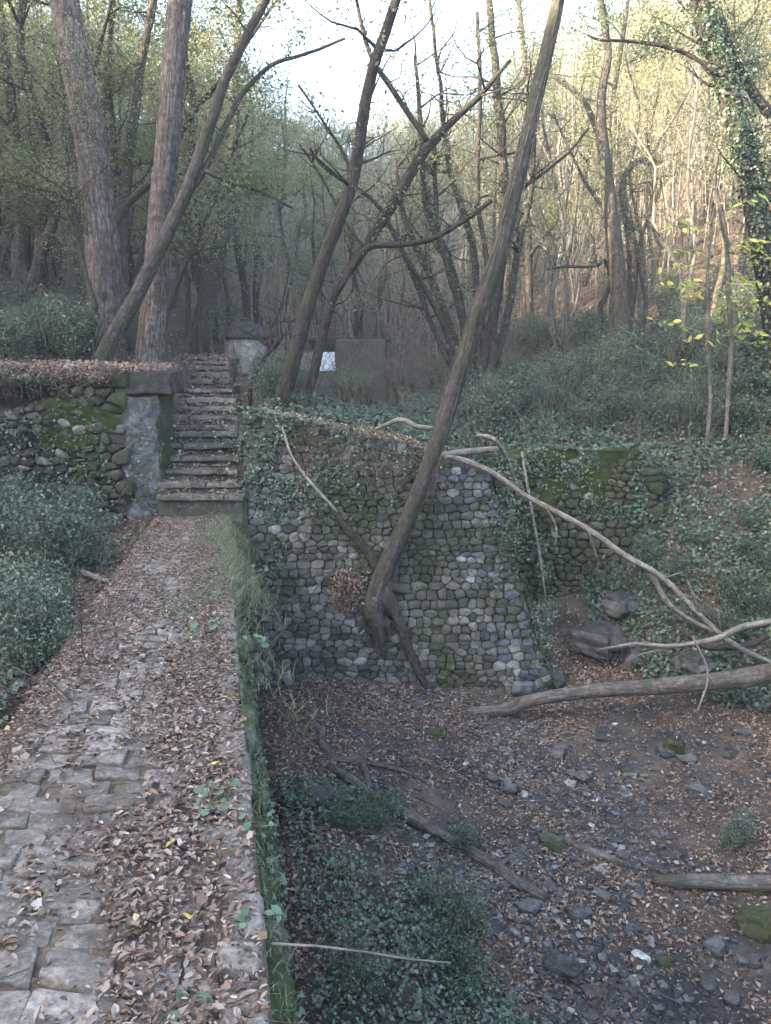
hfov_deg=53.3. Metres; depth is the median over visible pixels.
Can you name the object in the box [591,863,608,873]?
stone
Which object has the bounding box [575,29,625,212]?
bare sapling
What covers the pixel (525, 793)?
stone
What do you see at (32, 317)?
shrub
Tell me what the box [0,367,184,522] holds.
rubble wall
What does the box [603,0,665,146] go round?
woodland tree
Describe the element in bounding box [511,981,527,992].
stone
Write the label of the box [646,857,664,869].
stone
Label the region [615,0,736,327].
bare sapling
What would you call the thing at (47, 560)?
shrub
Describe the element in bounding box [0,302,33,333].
shrub
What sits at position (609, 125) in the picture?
autumn tree
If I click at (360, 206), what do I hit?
woodland tree
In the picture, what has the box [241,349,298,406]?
shrub
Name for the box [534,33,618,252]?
coppice tree
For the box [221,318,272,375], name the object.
stone pillar
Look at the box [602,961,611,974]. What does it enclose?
stone
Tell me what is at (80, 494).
shrub
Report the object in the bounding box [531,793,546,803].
stone
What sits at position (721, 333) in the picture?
shrub
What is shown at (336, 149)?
ivy clad tree
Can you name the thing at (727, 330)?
shrub
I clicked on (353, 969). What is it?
shrub
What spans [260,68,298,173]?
bare sapling
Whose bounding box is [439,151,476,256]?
woodland tree
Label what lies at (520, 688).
boulder
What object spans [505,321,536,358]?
shrub
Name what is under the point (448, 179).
bare sapling
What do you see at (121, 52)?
holm oak
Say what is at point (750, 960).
stone
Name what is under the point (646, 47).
autumn tree
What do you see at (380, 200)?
bare sapling
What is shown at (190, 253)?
woodland tree
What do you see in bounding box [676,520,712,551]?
shrub
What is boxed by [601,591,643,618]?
boulder
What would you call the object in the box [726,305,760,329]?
shrub
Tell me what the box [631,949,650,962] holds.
stone
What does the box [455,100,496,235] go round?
bare sapling
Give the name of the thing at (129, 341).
shrub
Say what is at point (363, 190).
coppice tree
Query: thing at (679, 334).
shrub
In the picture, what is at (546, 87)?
coppice tree
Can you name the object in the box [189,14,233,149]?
ivy clad tree
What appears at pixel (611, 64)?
autumn tree
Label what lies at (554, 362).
shrub
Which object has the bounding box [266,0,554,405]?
vine wrapped tree
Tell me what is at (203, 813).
weed
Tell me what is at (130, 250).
coppice tree
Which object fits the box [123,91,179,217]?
holm oak
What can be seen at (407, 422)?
fallen branch
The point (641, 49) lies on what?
autumn tree
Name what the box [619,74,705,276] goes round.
woodland tree
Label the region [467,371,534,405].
shrub
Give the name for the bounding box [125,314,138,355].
shrub
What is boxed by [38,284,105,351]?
shrub
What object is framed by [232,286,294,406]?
dead bush
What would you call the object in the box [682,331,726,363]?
shrub
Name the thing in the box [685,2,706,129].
woodland tree
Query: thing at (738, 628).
fallen branch
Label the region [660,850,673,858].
stone
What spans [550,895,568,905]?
stone
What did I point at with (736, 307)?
shrub
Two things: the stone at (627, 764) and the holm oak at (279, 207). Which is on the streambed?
the stone at (627, 764)
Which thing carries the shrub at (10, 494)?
on the forest floor
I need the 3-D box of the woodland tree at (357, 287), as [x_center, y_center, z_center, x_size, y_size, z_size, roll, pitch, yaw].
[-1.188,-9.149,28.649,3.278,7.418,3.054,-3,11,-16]
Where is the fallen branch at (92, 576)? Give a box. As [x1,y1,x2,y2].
[78,567,109,583]
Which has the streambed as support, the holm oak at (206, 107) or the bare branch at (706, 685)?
the bare branch at (706, 685)
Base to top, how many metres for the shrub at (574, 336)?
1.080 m
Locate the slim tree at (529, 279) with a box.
[481,0,589,337]
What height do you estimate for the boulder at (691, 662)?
0.388 m
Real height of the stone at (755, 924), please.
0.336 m
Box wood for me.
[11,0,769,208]
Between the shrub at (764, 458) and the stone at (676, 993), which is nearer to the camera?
the stone at (676, 993)
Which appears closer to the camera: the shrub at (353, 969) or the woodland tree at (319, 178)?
the shrub at (353, 969)
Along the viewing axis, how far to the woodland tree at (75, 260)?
16.43 m
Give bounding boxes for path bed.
[0,518,271,1023]
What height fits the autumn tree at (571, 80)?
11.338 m
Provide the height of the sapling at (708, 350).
4.499 m
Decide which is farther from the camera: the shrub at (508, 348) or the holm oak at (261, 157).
the holm oak at (261, 157)
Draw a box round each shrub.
[0,270,45,314]
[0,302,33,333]
[0,305,47,359]
[0,307,33,357]
[0,451,53,522]
[0,459,35,511]
[0,473,53,551]
[0,475,101,563]
[0,483,60,555]
[0,484,99,576]
[0,536,86,588]
[0,548,69,648]
[0,551,89,669]
[0,553,91,603]
[0,555,45,586]
[0,607,93,677]
[1,283,67,341]
[1,302,19,320]
[1,561,74,632]
[8,290,80,353]
[8,300,50,351]
[27,292,109,359]
[30,468,113,533]
[36,292,81,338]
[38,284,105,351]
[40,501,126,576]
[49,322,85,353]
[52,282,76,322]
[69,305,122,356]
[72,281,125,339]
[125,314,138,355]
[126,314,139,353]
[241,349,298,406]
[255,357,310,403]
[274,358,308,392]
[312,915,393,1010]
[321,359,364,402]
[321,787,374,836]
[334,363,378,404]
[342,780,405,832]
[351,380,380,404]
[354,800,390,834]
[386,383,407,406]
[400,367,422,391]
[407,855,472,923]
[410,902,489,983]
[416,361,449,392]
[422,941,496,1015]
[429,355,447,378]
[433,868,505,948]
[438,809,485,855]
[460,373,527,434]
[461,368,518,420]
[467,363,500,387]
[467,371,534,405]
[478,364,535,418]
[495,356,544,381]
[498,346,525,370]
[499,340,521,369]
[504,365,545,411]
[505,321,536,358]
[505,358,538,369]
[508,311,540,342]
[516,267,539,290]
[516,358,571,401]
[521,373,571,416]
[522,310,548,346]
[528,310,571,350]
[529,342,584,401]
[556,395,612,428]
[557,342,602,382]
[563,301,611,348]
[569,327,592,348]
[571,305,616,360]
[576,373,627,422]
[579,322,642,378]
[579,329,655,392]
[584,306,611,329]
[586,356,645,398]
[588,268,607,293]
[588,338,639,386]
[591,281,611,311]
[591,325,632,353]
[595,274,640,311]
[599,381,642,418]
[607,381,651,424]
[608,312,648,346]
[612,362,665,404]
[622,525,669,577]
[624,345,671,388]
[633,329,660,353]
[638,275,649,299]
[638,377,684,412]
[639,281,664,306]
[642,385,701,438]
[645,452,676,500]
[645,563,686,599]
[646,319,713,358]
[648,274,693,317]
[650,263,682,290]
[653,319,704,372]
[655,296,712,333]
[656,318,705,359]
[657,544,695,587]
[663,320,715,346]
[667,594,713,635]
[672,374,725,423]
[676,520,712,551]
[678,362,735,405]
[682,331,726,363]
[686,391,737,440]
[687,338,751,380]
[694,284,714,309]
[695,339,744,364]
[698,373,750,398]
[703,256,738,289]
[704,605,747,635]
[705,309,760,355]
[705,317,748,347]
[709,561,770,608]
[709,817,750,850]
[711,269,756,307]
[712,604,770,641]
[713,384,760,428]
[714,291,753,315]
[714,573,770,619]
[720,386,770,433]
[721,358,770,399]
[723,805,764,847]
[724,306,763,363]
[725,530,770,555]
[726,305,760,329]
[729,560,770,599]
[731,502,769,534]
[735,317,763,364]
[736,284,758,310]
[737,437,770,475]
[740,577,770,619]
[741,541,770,574]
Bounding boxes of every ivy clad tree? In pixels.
[0,9,36,295]
[3,5,72,294]
[108,112,145,280]
[129,0,244,354]
[137,84,205,309]
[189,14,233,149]
[193,12,230,168]
[193,51,254,351]
[254,83,271,157]
[270,142,315,316]
[283,147,309,220]
[292,153,342,336]
[304,146,347,322]
[326,133,343,170]
[327,149,346,274]
[405,152,443,316]
[416,114,436,207]
[541,0,770,390]
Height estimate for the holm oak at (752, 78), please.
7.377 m
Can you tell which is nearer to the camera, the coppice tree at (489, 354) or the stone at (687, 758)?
the stone at (687, 758)
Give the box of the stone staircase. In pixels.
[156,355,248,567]
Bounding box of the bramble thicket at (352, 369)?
[0,131,770,604]
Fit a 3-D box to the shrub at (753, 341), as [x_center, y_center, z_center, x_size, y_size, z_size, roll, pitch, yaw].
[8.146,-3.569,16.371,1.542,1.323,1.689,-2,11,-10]
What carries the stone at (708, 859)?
on the streambed
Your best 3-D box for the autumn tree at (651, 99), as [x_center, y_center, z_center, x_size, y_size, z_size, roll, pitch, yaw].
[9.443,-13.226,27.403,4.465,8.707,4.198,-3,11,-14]
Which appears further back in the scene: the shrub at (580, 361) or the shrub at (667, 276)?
the shrub at (667, 276)
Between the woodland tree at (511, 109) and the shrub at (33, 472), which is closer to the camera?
the shrub at (33, 472)
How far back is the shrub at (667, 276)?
23.31 m
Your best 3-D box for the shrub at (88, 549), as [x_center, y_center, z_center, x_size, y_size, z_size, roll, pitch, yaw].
[-3.870,0.436,9.929,1.129,1.246,1.142,-8,13,-36]
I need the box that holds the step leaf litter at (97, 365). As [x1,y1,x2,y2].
[0,353,682,716]
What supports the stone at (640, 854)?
on the streambed
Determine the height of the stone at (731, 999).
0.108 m
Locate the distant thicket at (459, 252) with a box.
[1,10,770,382]
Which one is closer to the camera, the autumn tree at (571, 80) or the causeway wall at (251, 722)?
the causeway wall at (251, 722)
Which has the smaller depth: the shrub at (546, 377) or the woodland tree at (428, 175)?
the shrub at (546, 377)
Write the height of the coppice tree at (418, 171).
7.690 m
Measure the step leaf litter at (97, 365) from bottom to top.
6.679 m
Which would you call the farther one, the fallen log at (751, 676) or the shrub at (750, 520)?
the shrub at (750, 520)
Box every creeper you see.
[233,534,305,1023]
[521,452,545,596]
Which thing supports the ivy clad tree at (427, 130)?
on the forest floor
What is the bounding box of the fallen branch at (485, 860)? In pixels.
[325,763,547,902]
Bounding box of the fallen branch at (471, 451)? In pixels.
[442,446,504,455]
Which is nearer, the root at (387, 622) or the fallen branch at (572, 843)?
the fallen branch at (572, 843)
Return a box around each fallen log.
[467,663,770,716]
[652,873,770,893]
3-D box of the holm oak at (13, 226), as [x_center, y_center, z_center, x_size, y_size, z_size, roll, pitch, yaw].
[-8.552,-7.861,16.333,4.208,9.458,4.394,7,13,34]
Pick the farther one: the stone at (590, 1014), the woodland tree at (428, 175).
the woodland tree at (428, 175)
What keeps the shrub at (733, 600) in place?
on the forest floor
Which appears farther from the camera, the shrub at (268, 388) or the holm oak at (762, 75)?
the holm oak at (762, 75)
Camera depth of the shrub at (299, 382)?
16.87 m
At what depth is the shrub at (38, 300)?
15.11 m
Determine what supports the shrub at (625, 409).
on the forest floor
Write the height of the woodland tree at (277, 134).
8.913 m
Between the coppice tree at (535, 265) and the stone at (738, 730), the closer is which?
the stone at (738, 730)
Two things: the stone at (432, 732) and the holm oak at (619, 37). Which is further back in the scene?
the holm oak at (619, 37)
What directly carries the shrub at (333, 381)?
on the forest floor
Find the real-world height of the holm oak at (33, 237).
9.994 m
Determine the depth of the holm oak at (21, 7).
16.01 m
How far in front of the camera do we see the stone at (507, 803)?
9.69 m
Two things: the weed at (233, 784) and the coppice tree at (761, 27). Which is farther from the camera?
the coppice tree at (761, 27)
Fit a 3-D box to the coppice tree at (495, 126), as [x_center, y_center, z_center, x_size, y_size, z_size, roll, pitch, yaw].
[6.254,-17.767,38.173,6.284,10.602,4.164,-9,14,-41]
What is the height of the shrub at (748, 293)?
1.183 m
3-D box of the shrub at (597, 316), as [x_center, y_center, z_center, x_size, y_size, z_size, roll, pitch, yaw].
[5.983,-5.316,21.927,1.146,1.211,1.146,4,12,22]
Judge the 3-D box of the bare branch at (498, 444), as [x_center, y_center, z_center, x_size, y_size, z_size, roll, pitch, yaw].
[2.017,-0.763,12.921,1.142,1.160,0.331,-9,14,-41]
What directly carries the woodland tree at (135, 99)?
on the forest floor
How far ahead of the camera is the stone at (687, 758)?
10.58 m
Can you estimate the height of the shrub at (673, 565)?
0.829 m
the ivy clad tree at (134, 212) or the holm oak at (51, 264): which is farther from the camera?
the ivy clad tree at (134, 212)
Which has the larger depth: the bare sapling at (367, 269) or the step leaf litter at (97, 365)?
the bare sapling at (367, 269)
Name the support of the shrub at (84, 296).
on the forest floor
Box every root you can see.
[326,500,431,689]
[366,598,386,659]
[375,638,394,676]
[383,611,400,671]
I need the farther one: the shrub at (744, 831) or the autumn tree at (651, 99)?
the autumn tree at (651, 99)
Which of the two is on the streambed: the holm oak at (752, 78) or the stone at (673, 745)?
the stone at (673, 745)
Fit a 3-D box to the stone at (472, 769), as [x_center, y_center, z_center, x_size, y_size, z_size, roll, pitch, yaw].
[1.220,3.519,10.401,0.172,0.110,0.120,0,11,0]
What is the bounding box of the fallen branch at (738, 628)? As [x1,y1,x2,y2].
[597,618,770,658]
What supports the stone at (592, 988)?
on the streambed
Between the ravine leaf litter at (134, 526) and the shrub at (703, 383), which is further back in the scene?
the shrub at (703, 383)
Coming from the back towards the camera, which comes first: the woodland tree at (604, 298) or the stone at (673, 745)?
the woodland tree at (604, 298)
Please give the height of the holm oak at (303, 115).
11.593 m
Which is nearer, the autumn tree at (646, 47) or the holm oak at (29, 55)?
the holm oak at (29, 55)
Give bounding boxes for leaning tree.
[94,0,363,363]
[349,0,589,645]
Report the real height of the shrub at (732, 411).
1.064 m
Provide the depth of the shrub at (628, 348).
16.82 m
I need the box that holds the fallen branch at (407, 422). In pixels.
[375,417,451,430]
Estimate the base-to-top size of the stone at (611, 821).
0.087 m
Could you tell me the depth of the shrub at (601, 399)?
15.58 m
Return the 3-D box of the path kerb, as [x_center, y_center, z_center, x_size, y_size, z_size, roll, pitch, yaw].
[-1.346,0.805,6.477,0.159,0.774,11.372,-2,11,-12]
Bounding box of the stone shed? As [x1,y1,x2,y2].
[286,337,391,401]
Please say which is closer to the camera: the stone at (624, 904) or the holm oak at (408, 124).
the stone at (624, 904)
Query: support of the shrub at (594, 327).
on the forest floor
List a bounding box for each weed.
[169,985,213,1021]
[190,618,220,635]
[194,783,226,819]
[201,779,239,800]
[233,905,281,928]
[237,813,275,831]
[243,632,268,652]
[250,564,267,587]
[718,874,737,882]
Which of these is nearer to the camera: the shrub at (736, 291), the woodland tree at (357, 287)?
the shrub at (736, 291)
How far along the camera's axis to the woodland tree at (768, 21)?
30.80 m
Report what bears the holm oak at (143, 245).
on the forest floor
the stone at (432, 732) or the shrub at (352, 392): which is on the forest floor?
the shrub at (352, 392)
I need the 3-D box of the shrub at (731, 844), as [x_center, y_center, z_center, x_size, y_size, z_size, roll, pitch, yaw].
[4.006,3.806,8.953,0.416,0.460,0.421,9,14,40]
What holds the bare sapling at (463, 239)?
on the forest floor
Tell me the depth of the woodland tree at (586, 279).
26.19 m
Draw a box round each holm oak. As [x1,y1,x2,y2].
[0,0,60,297]
[0,0,107,334]
[0,0,192,252]
[0,1,34,164]
[0,14,69,319]
[0,17,62,279]
[0,34,73,294]
[0,47,99,231]
[3,9,61,216]
[5,0,58,152]
[5,2,47,121]
[25,4,127,231]
[47,0,156,213]
[94,0,255,355]
[99,4,148,143]
[115,29,206,296]
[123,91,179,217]
[125,19,179,267]
[133,2,225,243]
[134,90,245,292]
[141,17,256,254]
[154,0,295,320]
[178,66,303,323]
[208,40,245,181]
[208,43,306,291]
[220,83,327,338]
[226,95,274,217]
[230,127,288,326]
[260,56,341,263]
[270,140,361,324]
[296,106,340,227]
[308,119,350,192]
[324,121,380,251]
[393,106,417,221]
[512,0,694,301]
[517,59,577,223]
[585,0,651,145]
[620,0,674,146]
[665,0,753,171]
[703,3,770,205]
[720,0,770,176]
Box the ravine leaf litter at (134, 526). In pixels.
[0,510,770,1023]
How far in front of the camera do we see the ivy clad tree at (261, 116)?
51.27 m
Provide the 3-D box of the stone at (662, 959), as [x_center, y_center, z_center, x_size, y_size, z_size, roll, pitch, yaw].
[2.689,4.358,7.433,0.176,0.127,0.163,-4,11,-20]
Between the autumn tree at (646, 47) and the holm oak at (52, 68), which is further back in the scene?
the autumn tree at (646, 47)
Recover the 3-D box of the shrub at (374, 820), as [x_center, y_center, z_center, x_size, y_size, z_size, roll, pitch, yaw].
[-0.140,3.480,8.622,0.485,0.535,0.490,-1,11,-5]
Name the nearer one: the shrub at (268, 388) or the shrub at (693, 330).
the shrub at (268, 388)
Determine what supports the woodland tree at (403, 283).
on the forest floor
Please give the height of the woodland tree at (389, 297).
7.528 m
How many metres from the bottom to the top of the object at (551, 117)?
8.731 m
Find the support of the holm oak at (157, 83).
on the forest floor
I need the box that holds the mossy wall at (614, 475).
[442,446,663,600]
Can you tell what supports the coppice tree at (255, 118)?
on the forest floor
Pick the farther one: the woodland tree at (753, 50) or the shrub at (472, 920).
the woodland tree at (753, 50)
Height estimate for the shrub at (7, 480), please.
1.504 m
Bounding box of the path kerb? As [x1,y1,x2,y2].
[216,521,268,1023]
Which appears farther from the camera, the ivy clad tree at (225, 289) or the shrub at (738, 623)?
the ivy clad tree at (225, 289)
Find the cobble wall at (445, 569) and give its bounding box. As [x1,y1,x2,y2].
[237,411,559,693]
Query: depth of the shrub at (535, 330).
23.68 m
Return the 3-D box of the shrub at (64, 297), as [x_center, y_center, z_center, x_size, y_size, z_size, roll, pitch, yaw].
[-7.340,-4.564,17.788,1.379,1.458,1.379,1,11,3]
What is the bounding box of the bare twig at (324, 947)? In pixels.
[271,942,450,963]
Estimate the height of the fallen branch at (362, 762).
0.388 m
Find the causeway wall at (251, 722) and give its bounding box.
[227,539,294,1023]
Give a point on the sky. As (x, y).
(346, 88)
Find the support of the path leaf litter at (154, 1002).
on the path bed
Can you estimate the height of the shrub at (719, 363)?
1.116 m
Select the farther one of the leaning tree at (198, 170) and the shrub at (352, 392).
the shrub at (352, 392)
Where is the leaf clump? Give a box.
[313,555,370,619]
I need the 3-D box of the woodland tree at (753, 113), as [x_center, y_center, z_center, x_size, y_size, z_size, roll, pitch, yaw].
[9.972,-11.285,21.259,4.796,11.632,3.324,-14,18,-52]
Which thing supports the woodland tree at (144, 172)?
on the forest floor
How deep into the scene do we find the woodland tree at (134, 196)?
16.07 m
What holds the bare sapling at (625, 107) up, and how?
on the forest floor
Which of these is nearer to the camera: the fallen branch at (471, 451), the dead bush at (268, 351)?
the fallen branch at (471, 451)
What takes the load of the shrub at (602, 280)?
on the forest floor
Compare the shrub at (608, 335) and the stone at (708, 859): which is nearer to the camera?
the stone at (708, 859)
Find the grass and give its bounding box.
[41,513,327,1023]
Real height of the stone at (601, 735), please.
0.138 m
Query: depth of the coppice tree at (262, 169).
36.34 m
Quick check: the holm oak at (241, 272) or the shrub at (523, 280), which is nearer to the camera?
the holm oak at (241, 272)
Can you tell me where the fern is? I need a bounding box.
[534,530,561,546]
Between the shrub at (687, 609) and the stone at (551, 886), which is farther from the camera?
the shrub at (687, 609)
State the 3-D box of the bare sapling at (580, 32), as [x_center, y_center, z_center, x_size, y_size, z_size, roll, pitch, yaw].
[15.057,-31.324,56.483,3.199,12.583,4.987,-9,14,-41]
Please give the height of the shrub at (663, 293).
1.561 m
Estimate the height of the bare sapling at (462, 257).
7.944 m
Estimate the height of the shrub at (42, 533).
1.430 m
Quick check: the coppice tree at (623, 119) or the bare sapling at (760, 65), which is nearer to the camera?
the bare sapling at (760, 65)
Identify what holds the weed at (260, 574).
on the grass
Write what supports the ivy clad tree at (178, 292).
on the forest floor
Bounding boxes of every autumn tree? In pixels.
[533,20,606,184]
[585,75,631,220]
[591,21,646,114]
[607,4,696,236]
[610,0,704,207]
[612,4,657,134]
[621,0,691,128]
[645,28,688,125]
[651,0,705,140]
[655,38,705,165]
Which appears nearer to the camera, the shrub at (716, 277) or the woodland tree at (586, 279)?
the shrub at (716, 277)
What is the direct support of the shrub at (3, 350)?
on the forest floor
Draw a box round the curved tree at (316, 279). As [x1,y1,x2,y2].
[270,0,437,410]
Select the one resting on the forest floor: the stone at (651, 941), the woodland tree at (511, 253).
the woodland tree at (511, 253)
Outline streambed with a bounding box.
[254,633,770,1023]
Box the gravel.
[272,618,770,1023]
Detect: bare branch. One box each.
[281,426,337,512]
[477,433,519,495]
[692,635,708,712]
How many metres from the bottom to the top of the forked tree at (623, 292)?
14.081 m
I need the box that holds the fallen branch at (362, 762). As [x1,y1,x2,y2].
[304,711,426,787]
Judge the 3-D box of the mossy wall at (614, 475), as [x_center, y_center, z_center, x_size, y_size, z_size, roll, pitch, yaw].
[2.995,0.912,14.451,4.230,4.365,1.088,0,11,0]
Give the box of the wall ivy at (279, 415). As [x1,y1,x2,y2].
[0,346,727,687]
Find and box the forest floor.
[0,101,770,735]
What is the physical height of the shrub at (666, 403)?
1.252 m
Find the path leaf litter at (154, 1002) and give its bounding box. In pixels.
[0,515,270,1023]
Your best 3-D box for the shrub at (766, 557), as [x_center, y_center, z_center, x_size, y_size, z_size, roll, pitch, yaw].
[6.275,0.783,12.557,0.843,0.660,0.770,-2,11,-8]
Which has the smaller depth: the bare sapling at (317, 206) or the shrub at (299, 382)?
the shrub at (299, 382)
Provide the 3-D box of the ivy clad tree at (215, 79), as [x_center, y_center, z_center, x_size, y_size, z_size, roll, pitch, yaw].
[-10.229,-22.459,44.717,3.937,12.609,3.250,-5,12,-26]
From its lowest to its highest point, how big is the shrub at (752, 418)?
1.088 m
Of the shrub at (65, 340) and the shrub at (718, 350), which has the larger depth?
the shrub at (718, 350)
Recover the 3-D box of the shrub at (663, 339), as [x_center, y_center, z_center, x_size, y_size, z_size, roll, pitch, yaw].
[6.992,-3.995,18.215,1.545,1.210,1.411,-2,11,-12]
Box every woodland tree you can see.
[0,0,58,290]
[0,0,62,229]
[0,0,152,331]
[0,0,164,308]
[0,2,149,340]
[0,95,36,298]
[13,0,158,234]
[47,0,141,129]
[84,0,196,298]
[85,2,131,112]
[92,0,315,227]
[104,0,271,348]
[108,77,237,271]
[110,135,174,278]
[124,125,150,210]
[140,17,302,329]
[151,0,306,355]
[248,98,309,226]
[272,194,319,309]
[290,131,321,241]
[293,140,339,245]
[314,173,397,337]
[341,163,417,321]
[342,176,417,350]
[343,139,376,266]
[379,141,417,218]
[379,164,433,340]
[391,113,470,303]
[426,115,441,211]
[430,56,521,287]
[431,139,459,214]
[435,95,558,342]
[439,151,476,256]
[463,163,553,286]
[492,69,522,162]
[498,2,583,264]
[505,51,570,158]
[514,23,552,129]
[521,0,657,286]
[548,44,683,333]
[594,18,690,339]
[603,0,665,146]
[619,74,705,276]
[625,5,730,218]
[662,0,770,314]
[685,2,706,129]
[692,0,770,283]
[727,0,770,136]
[741,1,770,71]
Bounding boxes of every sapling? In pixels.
[50,1,140,144]
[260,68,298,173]
[280,149,326,283]
[353,161,403,332]
[360,131,403,298]
[372,130,394,190]
[410,143,475,351]
[415,39,488,304]
[417,161,443,270]
[437,115,487,227]
[450,130,511,339]
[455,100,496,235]
[457,97,489,191]
[460,75,510,222]
[469,0,597,368]
[489,0,592,315]
[495,0,615,358]
[538,0,647,345]
[569,2,610,101]
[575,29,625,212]
[581,0,686,264]
[595,5,668,209]
[600,1,679,229]
[612,0,685,168]
[612,0,742,362]
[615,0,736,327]
[641,0,717,271]
[646,193,768,443]
[658,204,770,440]
[660,0,741,236]
[681,5,769,159]
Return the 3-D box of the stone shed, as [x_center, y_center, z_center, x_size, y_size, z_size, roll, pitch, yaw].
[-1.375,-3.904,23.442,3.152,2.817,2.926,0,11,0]
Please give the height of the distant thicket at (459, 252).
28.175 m
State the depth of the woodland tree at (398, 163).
46.02 m
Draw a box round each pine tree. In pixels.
[49,0,126,357]
[135,0,191,364]
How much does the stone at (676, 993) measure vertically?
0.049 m
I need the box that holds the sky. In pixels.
[18,0,697,161]
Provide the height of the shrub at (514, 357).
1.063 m
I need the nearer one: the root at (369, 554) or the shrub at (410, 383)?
the root at (369, 554)
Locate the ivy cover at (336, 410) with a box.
[0,278,770,1023]
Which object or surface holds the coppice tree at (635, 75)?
on the forest floor
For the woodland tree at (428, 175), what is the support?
on the forest floor
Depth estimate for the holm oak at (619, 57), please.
23.48 m
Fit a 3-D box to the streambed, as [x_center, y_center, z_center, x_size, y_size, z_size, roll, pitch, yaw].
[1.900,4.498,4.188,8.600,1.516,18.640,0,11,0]
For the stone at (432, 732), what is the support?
on the streambed
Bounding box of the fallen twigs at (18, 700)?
[0,372,770,1023]
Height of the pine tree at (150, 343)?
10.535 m
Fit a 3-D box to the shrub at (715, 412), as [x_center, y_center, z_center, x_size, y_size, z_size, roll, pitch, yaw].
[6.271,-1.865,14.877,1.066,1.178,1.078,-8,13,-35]
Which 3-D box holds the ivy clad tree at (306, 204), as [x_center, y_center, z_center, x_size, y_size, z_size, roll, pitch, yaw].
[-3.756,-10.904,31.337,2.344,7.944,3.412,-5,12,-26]
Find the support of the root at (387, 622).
hanging from the leaning tree at (382, 585)
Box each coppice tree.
[0,16,39,243]
[0,81,15,222]
[0,109,73,278]
[5,1,157,285]
[11,6,49,122]
[26,21,197,289]
[201,45,276,240]
[215,88,293,260]
[226,103,322,276]
[302,123,410,337]
[319,120,400,252]
[344,0,595,397]
[367,160,409,257]
[372,132,416,196]
[391,149,421,262]
[401,122,450,215]
[454,24,578,312]
[454,45,565,238]
[461,42,556,168]
[482,87,570,275]
[484,0,580,214]
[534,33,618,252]
[586,0,684,166]
[608,9,642,159]
[633,0,769,222]
[634,7,700,173]
[738,0,770,87]
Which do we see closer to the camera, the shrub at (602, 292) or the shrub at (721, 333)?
the shrub at (721, 333)
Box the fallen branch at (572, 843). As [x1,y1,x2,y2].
[477,835,627,877]
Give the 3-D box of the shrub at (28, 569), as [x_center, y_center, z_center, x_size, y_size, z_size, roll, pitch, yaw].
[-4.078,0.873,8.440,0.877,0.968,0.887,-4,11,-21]
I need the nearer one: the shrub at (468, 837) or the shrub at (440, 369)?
the shrub at (468, 837)
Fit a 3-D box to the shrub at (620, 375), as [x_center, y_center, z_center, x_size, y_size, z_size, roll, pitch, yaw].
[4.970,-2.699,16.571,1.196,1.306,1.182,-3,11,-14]
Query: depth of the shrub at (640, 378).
16.20 m
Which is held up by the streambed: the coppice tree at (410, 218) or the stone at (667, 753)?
the stone at (667, 753)
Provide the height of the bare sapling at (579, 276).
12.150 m
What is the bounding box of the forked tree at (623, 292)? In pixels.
[524,0,680,354]
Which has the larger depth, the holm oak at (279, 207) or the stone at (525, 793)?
the holm oak at (279, 207)
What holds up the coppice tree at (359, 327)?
on the forest floor
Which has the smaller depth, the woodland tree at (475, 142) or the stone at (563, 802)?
the stone at (563, 802)
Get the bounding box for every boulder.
[511,681,535,696]
[547,668,564,688]
[569,618,627,658]
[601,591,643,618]
[621,646,650,671]
[669,649,718,674]
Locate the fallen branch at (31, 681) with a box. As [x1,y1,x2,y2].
[0,677,40,687]
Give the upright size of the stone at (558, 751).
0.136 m
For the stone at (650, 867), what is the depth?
8.65 m
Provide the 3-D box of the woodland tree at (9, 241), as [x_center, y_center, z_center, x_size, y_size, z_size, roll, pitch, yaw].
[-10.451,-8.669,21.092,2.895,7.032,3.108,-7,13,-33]
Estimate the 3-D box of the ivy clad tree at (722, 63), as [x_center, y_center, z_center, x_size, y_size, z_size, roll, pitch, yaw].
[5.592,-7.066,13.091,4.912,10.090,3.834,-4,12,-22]
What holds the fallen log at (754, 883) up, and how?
on the streambed
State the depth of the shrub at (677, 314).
18.29 m
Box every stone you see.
[279,786,342,811]
[282,670,291,684]
[424,728,444,740]
[470,767,481,773]
[485,773,502,784]
[497,797,513,807]
[502,780,518,797]
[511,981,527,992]
[518,896,541,916]
[522,790,527,797]
[524,754,535,761]
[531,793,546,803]
[536,786,551,794]
[538,829,567,854]
[540,991,553,1005]
[541,952,584,984]
[544,879,558,893]
[549,744,565,760]
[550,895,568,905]
[557,797,569,809]
[564,779,575,788]
[565,904,592,923]
[573,770,592,785]
[580,982,602,1001]
[581,1007,601,1023]
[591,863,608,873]
[592,887,611,902]
[594,730,607,740]
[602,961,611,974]
[608,818,621,827]
[612,849,631,862]
[617,898,629,910]
[620,761,638,770]
[621,767,638,778]
[628,859,641,869]
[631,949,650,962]
[635,852,644,856]
[638,715,647,721]
[638,805,649,814]
[638,856,656,871]
[644,966,655,975]
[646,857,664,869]
[646,935,654,947]
[654,743,675,758]
[654,953,673,967]
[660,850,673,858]
[663,738,683,754]
[667,926,689,939]
[674,988,680,996]
[676,753,696,764]
[684,782,707,796]
[697,855,711,864]
[698,973,716,991]
[702,935,728,959]
[720,747,738,758]
[722,988,740,1008]
[729,726,754,734]
[732,953,762,968]
[734,903,770,943]
[750,762,760,767]

